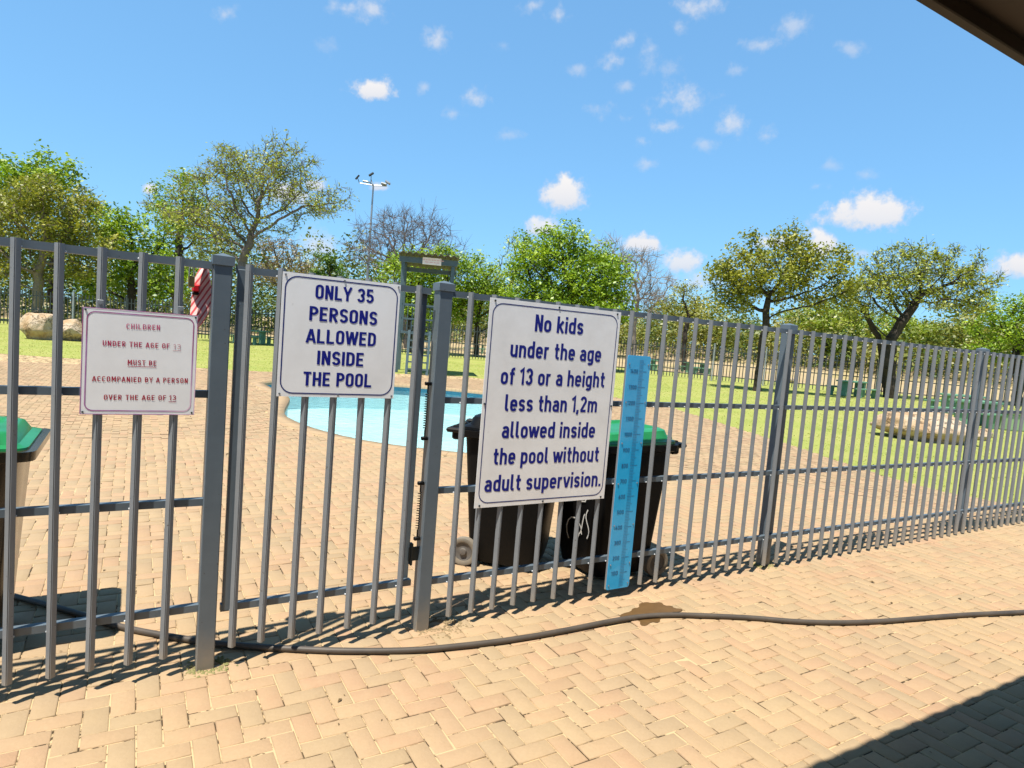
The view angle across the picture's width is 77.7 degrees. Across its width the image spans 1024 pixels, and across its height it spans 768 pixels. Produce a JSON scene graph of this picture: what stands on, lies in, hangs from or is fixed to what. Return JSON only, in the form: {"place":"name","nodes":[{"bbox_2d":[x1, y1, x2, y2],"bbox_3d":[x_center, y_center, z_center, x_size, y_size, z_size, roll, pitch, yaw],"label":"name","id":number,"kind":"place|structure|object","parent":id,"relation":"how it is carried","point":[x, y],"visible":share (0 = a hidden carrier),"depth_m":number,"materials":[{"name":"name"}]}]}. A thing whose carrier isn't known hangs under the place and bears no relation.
{"place":"outdoors","nodes":[
{"label":"outdoors","id":0,"kind":"place"},
{"bbox_2d":[267,385,482,448],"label":"pool wall","id":1,"kind":"structure","parent":0,"point":[469,411],"depth_m":18.01,"materials":[{"name":"tile"}]},
{"bbox_2d":[287,408,472,451],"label":"pool floor","id":2,"kind":"structure","parent":0,"point":[340,426],"depth_m":15.01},
{"bbox_2d":[286,389,482,450],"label":"pool water","id":3,"kind":"structure","parent":0,"point":[403,395],"depth_m":13.37,"materials":[{"name":"blue liquid"}]},
{"bbox_2d":[1,297,995,501],"bbox_3d":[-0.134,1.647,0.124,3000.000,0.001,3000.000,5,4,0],"label":"ground","id":4,"kind":"structure","parent":0,"point":[200,330],"depth_m":60.64,"materials":[{"name":"beige soil"}]},
{"bbox_2d":[0,139,119,313],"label":"tree","id":5,"kind":"object","parent":4,"relation":"on","point":[6,169],"visible":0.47,"depth_m":50.69,"materials":[{"name":"green plant"}]},
{"bbox_2d":[136,166,219,311],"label":"tree","id":6,"kind":"object","parent":4,"relation":"on","point":[179,247],"visible":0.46,"depth_m":48.89,"materials":[{"name":"green plant"}]},
{"bbox_2d":[338,198,471,347],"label":"bare tree","id":7,"kind":"object","parent":4,"relation":"on","point":[407,232],"visible":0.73,"depth_m":48.62,"materials":[{"name":"grey plant"}]},
{"bbox_2d":[0,174,1023,384],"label":"woodland","id":8,"kind":"object","parent":4,"relation":"on","point":[671,332],"visible":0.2,"depth_m":59.15,"materials":[{"name":"green plant"}]},
{"bbox_2d":[495,214,641,323],"bbox_3d":[3.275,-5.434,37.737,8.870,9.085,6.691,5,4,0],"label":"tree","id":9,"kind":"object","parent":4,"relation":"on","point":[596,291],"visible":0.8,"depth_m":36.67,"materials":[{"name":"green plant"}]},
{"bbox_2d":[0,354,1023,767],"bbox_3d":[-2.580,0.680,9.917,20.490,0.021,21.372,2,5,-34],"label":"brick paving","id":10,"kind":"structure","parent":0,"point":[538,691],"depth_m":3.45,"materials":[{"name":"brick"}]},
{"bbox_2d":[0,416,49,627],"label":"wheelie bin","id":11,"kind":"object","parent":10,"relation":"on","point":[31,442],"visible":0.66,"depth_m":2.89,"materials":[{"name":"black plastic"}]},
{"bbox_2d":[0,237,234,685],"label":"metal fence","id":12,"kind":"object","parent":10,"relation":"on","point":[214,394],"visible":0.86,"depth_m":2.64,"materials":[{"name":"grey metal"}]},
{"bbox_2d":[79,300,197,414],"bbox_3d":[-1.528,-0.101,2.620,0.410,0.460,0.008,2,5,-31],"label":"warning sign","id":13,"kind":"object","parent":12,"relation":"attached to","point":[133,362],"visible":1,"depth_m":2.62,"materials":[{"name":"white metal"}]},
{"bbox_2d":[188,267,194,287],"bbox_3d":[-1.389,-0.466,2.756,0.026,0.095,0.016,2,5,-31],"label":"padlock","id":14,"kind":"object","parent":12,"relation":"hanging from","point":[191,281],"visible":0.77,"depth_m":2.75,"materials":[{"name":"gold metal"}]},
{"bbox_2d":[190,268,210,327],"bbox_3d":[-1.387,-0.382,2.837,0.092,0.285,0.062,2,5,-31],"label":"striped cloth","id":15,"kind":"object","parent":12,"relation":"hanging from","point":[201,300],"visible":0.73,"depth_m":2.83,"materials":[{"name":"red fabric"}]},
{"bbox_2d":[179,655,237,677],"bbox_3d":[-1.399,1.293,2.918,0.198,0.010,0.210,8,5,34],"label":"moss","id":16,"kind":"object","parent":10,"relation":"on","point":[219,668],"visible":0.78,"depth_m":2.90,"materials":[{"name":"beige plant"}]},
{"bbox_2d":[250,380,482,457],"bbox_3d":[-1.537,0.522,13.512,7.092,0.095,10.482,3,5,-25],"label":"pool coping","id":17,"kind":"object","parent":10,"relation":"on","point":[283,418],"visible":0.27,"depth_m":9.82,"materials":[{"name":"concrete"}]},
{"bbox_2d":[392,612,467,638],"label":"soil","id":18,"kind":"structure","parent":10,"relation":"on","point":[444,628],"depth_m":3.49,"materials":[{"name":"beige soil"}]},
{"bbox_2d":[446,413,554,565],"bbox_3d":[-0.025,0.750,4.625,0.838,1.059,0.636,6,4,14],"label":"wheelie bin","id":19,"kind":"object","parent":10,"relation":"on","point":[464,547],"visible":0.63,"depth_m":4.41,"materials":[{"name":"black plastic"}]},
{"bbox_2d":[14,593,1023,653],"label":"garden hose","id":20,"kind":"object","parent":10,"relation":"on","point":[274,647],"visible":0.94,"depth_m":3.39,"materials":[{"name":"rubber"}]},
{"bbox_2d":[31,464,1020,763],"bbox_3d":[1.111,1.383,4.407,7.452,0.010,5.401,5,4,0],"label":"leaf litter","id":21,"kind":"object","parent":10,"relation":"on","point":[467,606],"visible":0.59,"depth_m":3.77,"materials":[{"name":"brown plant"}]},
{"bbox_2d":[560,420,686,576],"bbox_3d":[0.737,0.811,4.626,0.838,1.059,0.636,2,5,-31],"label":"wheelie bin","id":22,"kind":"object","parent":10,"relation":"on","point":[585,527],"visible":0.52,"depth_m":4.43,"materials":[{"name":"black plastic"}]},
{"bbox_2d":[620,602,681,625],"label":"puddle","id":23,"kind":"object","parent":10,"relation":"on","point":[648,607],"visible":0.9,"depth_m":3.95,"materials":[{"name":"liquid"}]},
{"bbox_2d":[411,281,1023,631],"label":"metal fence","id":24,"kind":"object","parent":10,"relation":"on","point":[431,488],"visible":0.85,"depth_m":4.86,"materials":[{"name":"grey metal"}]},
{"bbox_2d":[219,264,431,647],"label":"metal gate","id":25,"kind":"structure","parent":24,"relation":"attached to","point":[231,603],"depth_m":3.04,"materials":[{"name":"grey metal"}]},
{"bbox_2d":[276,271,400,398],"bbox_3d":[-0.813,-0.217,3.028,0.560,0.567,0.009,2,5,-31],"label":"warning sign","id":26,"kind":"object","parent":25,"relation":"attached to","point":[337,337],"visible":1,"depth_m":3.02,"materials":[{"name":"white metal"}]},
{"bbox_2d":[474,297,620,507],"bbox_3d":[0.229,0.124,3.686,0.909,1.156,0.007,2,5,-31],"label":"warning sign","id":27,"kind":"object","parent":24,"relation":"attached to","point":[548,394],"visible":1,"depth_m":3.66,"materials":[{"name":"white metal"}]},
{"bbox_2d":[606,355,650,589],"bbox_3d":[0.741,0.571,4.044,0.190,1.505,0.008,2,5,-31],"label":"height chart","id":28,"kind":"object","parent":24,"relation":"attached to","point":[629,462],"visible":1,"depth_m":4.04,"materials":[{"name":"blue"}]},
{"bbox_2d":[747,556,776,571],"bbox_3d":[1.951,1.408,5.001,0.320,0.010,0.263,2,5,-30],"label":"moss","id":29,"kind":"object","parent":10,"relation":"on","point":[759,566],"visible":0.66,"depth_m":4.95,"materials":[{"name":"beige plant"}]},
{"bbox_2d":[0,318,1023,505],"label":"lawn","id":30,"kind":"structure","parent":0,"point":[456,360],"depth_m":19.47,"materials":[{"name":"green plant"}]},
{"bbox_2d":[20,313,52,339],"bbox_3d":[-18.618,-2.255,25.132,1.388,1.107,1.526,5,4,0],"label":"boulder","id":31,"kind":"object","parent":30,"relation":"on","point":[37,326],"visible":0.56,"depth_m":24.56,"materials":[{"name":"stone"}]},
{"bbox_2d":[0,165,133,312],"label":"olive tree","id":32,"kind":"object","parent":30,"relation":"on","point":[68,218],"visible":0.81,"depth_m":39.13,"materials":[{"name":"green plant"}]},
{"bbox_2d":[63,319,81,340],"bbox_3d":[-17.844,-2.164,25.666,1.389,0.952,1.081,5,4,0],"label":"boulder","id":33,"kind":"object","parent":30,"relation":"on","point":[72,329],"visible":0.46,"depth_m":25.39,"materials":[{"name":"stone"}]},
{"bbox_2d":[64,201,198,309],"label":"tree","id":34,"kind":"object","parent":30,"relation":"on","point":[131,284],"visible":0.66,"depth_m":43.19,"materials":[{"name":"green plant"}]},
{"bbox_2d":[136,128,359,344],"bbox_3d":[-13.608,-7.647,33.703,10.880,11.235,5.484,5,4,0],"label":"acacia tree","id":35,"kind":"object","parent":30,"relation":"on","point":[273,164],"visible":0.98,"depth_m":33.13,"materials":[{"name":"green plant"}]},
{"bbox_2d":[230,330,273,344],"bbox_3d":[-14.699,-2.665,35.991,1.700,0.775,1.820,5,4,8],"label":"picnic table","id":36,"kind":"object","parent":30,"relation":"on","point":[262,337],"visible":0.58,"depth_m":35.70,"materials":[{"name":"green paint"}]},
{"bbox_2d":[247,234,320,289],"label":"thorn bush","id":37,"kind":"object","parent":30,"relation":"on","point":[274,281],"visible":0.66,"depth_m":43.11,"materials":[{"name":"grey plant"}]},
{"bbox_2d":[306,251,349,278],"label":"tree","id":38,"kind":"object","parent":30,"relation":"on","point":[329,262],"visible":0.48,"depth_m":45.52,"materials":[{"name":"green plant"}]},
{"bbox_2d":[370,243,459,352],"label":"green shrub","id":39,"kind":"object","parent":30,"relation":"on","point":[411,278],"visible":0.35,"depth_m":41.05,"materials":[{"name":"green plant"}]},
{"bbox_2d":[395,251,458,375],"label":"pool tower","id":40,"kind":"structure","parent":30,"relation":"on","point":[409,259],"depth_m":22.64,"materials":[{"name":"metal"}]},
{"bbox_2d":[392,239,490,317],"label":"green shrub","id":41,"kind":"object","parent":30,"relation":"on","point":[447,251],"visible":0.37,"depth_m":42.00,"materials":[{"name":"green plant"}]},
{"bbox_2d":[427,245,516,356],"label":"green shrub","id":42,"kind":"object","parent":30,"relation":"on","point":[490,290],"visible":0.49,"depth_m":42.95,"materials":[{"name":"green plant"}]},
{"bbox_2d":[0,288,1023,407],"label":"palisade fence","id":43,"kind":"object","parent":30,"relation":"on","point":[73,298],"visible":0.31,"depth_m":35.54,"materials":[{"name":"paint"}]},
{"bbox_2d":[650,359,657,369],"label":"picnic table","id":44,"kind":"object","parent":30,"relation":"on","point":[653,366],"visible":0.13,"depth_m":44.76,"materials":[{"name":"green paint"}]},
{"bbox_2d":[680,362,709,374],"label":"picnic table","id":45,"kind":"object","parent":30,"relation":"on","point":[695,369],"visible":0.41,"depth_m":45.85,"materials":[{"name":"green paint"}]},
{"bbox_2d":[697,216,867,390],"bbox_3d":[12.381,-3.668,29.351,7.639,8.169,4.659,5,4,0],"label":"olive tree","id":46,"kind":"object","parent":30,"relation":"on","point":[735,279],"visible":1,"depth_m":28.82,"materials":[{"name":"green plant"}]},
{"bbox_2d":[825,380,880,398],"bbox_3d":[16.875,0.237,31.504,1.700,0.775,1.820,2,5,-30],"label":"picnic table","id":47,"kind":"object","parent":30,"relation":"on","point":[845,387],"visible":0.6,"depth_m":31.22,"materials":[{"name":"green paint"}]},
{"bbox_2d":[829,274,885,396],"bbox_3d":[18.407,-2.780,33.607,3.221,6.768,2.458,3,5,-23],"label":"tree","id":48,"kind":"object","parent":30,"relation":"on","point":[875,332],"visible":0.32,"depth_m":33.29,"materials":[{"name":"green plant"}]},
{"bbox_2d":[831,237,1009,398],"bbox_3d":[20.722,-3.367,32.862,9.333,8.544,5.020,5,4,0],"label":"thorn tree","id":49,"kind":"object","parent":30,"relation":"on","point":[917,275],"visible":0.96,"depth_m":32.34,"materials":[{"name":"green plant"}]},
{"bbox_2d":[870,412,979,444],"bbox_3d":[9.558,0.982,14.819,2.154,0.715,1.464,4,4,-3],"label":"boulder","id":50,"kind":"object","parent":30,"relation":"on","point":[888,421],"visible":0.44,"depth_m":14.38,"materials":[{"name":"stone"}]},
{"bbox_2d":[924,393,1001,413],"bbox_3d":[17.322,0.800,24.516,1.700,0.775,1.820,4,4,-10],"label":"picnic table","id":51,"kind":"object","parent":30,"relation":"on","point":[947,401],"visible":0.2,"depth_m":24.36,"materials":[{"name":"green paint"}]},
{"bbox_2d":[930,399,1003,428],"bbox_3d":[14.710,0.916,20.173,1.700,0.775,1.820,3,5,-25],"label":"picnic table","id":52,"kind":"object","parent":30,"relation":"on","point":[981,416],"visible":0.27,"depth_m":19.91,"materials":[{"name":"green paint"}]},
{"bbox_2d":[978,429,992,440],"bbox_3d":[11.644,1.256,15.710,0.412,0.317,0.382,5,4,0],"label":"boulder","id":53,"kind":"object","parent":30,"relation":"on","point":[985,435],"visible":0.24,"depth_m":15.60,"materials":[{"name":"stone"}]},
{"bbox_2d":[956,290,1023,405],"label":"tree","id":54,"kind":"object","parent":30,"relation":"on","point":[1013,329],"visible":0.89,"depth_m":35.87,"materials":[{"name":"green plant"}]},
{"bbox_2d":[994,414,1023,431],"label":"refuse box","id":55,"kind":"object","parent":30,"relation":"on","point":[1006,422],"visible":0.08,"depth_m":19.11,"materials":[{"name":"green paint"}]},
{"bbox_2d":[0,0,1023,385],"label":"sky","id":56,"kind":"structure","parent":0,"point":[678,128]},
{"bbox_2d":[258,328,1023,405],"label":"earth bank","id":57,"kind":"structure","parent":0,"point":[767,372],"depth_m":52.46,"materials":[{"name":"beige soil"}]},
{"bbox_2d":[355,172,389,278],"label":"floodlight mast","id":58,"kind":"object","parent":57,"relation":"on","point":[373,185],"visible":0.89,"depth_m":56.95,"materials":[{"name":"metal"}]},
{"bbox_2d":[493,230,542,295],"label":"tree","id":59,"kind":"object","parent":57,"relation":"on","point":[512,282],"visible":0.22,"depth_m":46.18,"materials":[{"name":"green plant"}]},
{"bbox_2d":[591,233,680,354],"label":"bare tree","id":60,"kind":"object","parent":57,"relation":"on","point":[637,297],"visible":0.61,"depth_m":53.16,"materials":[{"name":"brown plant"}]},
{"bbox_2d":[652,279,708,370],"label":"tree","id":61,"kind":"object","parent":57,"relation":"on","point":[688,315],"visible":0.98,"depth_m":47.57,"materials":[{"name":"green plant"}]},
{"bbox_2d":[688,316,734,354],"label":"bush","id":62,"kind":"object","parent":57,"relation":"on","point":[706,330],"visible":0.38,"depth_m":61.03,"materials":[{"name":"green plant"}]},
{"bbox_2d":[781,299,863,364],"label":"bush","id":63,"kind":"object","parent":57,"relation":"on","point":[802,320],"visible":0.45,"depth_m":57.36,"materials":[{"name":"green plant"}]},
{"bbox_2d":[816,327,879,362],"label":"bush","id":64,"kind":"object","parent":57,"relation":"on","point":[837,349],"visible":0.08,"depth_m":60.15,"materials":[{"name":"green plant"}]},
{"bbox_2d":[846,308,942,363],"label":"bush","id":65,"kind":"object","parent":57,"relation":"on","point":[887,319],"visible":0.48,"depth_m":58.01,"materials":[{"name":"green plant"}]},
{"bbox_2d":[904,317,989,366],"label":"bush","id":66,"kind":"object","parent":57,"relation":"on","point":[951,338],"visible":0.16,"depth_m":58.88,"materials":[{"name":"green plant"}]},
{"bbox_2d":[958,319,1010,368],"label":"bush","id":67,"kind":"object","parent":57,"relation":"on","point":[977,345],"visible":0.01,"depth_m":62.15,"materials":[{"name":"green plant"}]},
{"bbox_2d":[916,0,1023,65],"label":"veranda roof","id":68,"kind":"structure","parent":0,"point":[998,25],"depth_m":1.72,"materials":[{"name":"brown paint"}]}
]}

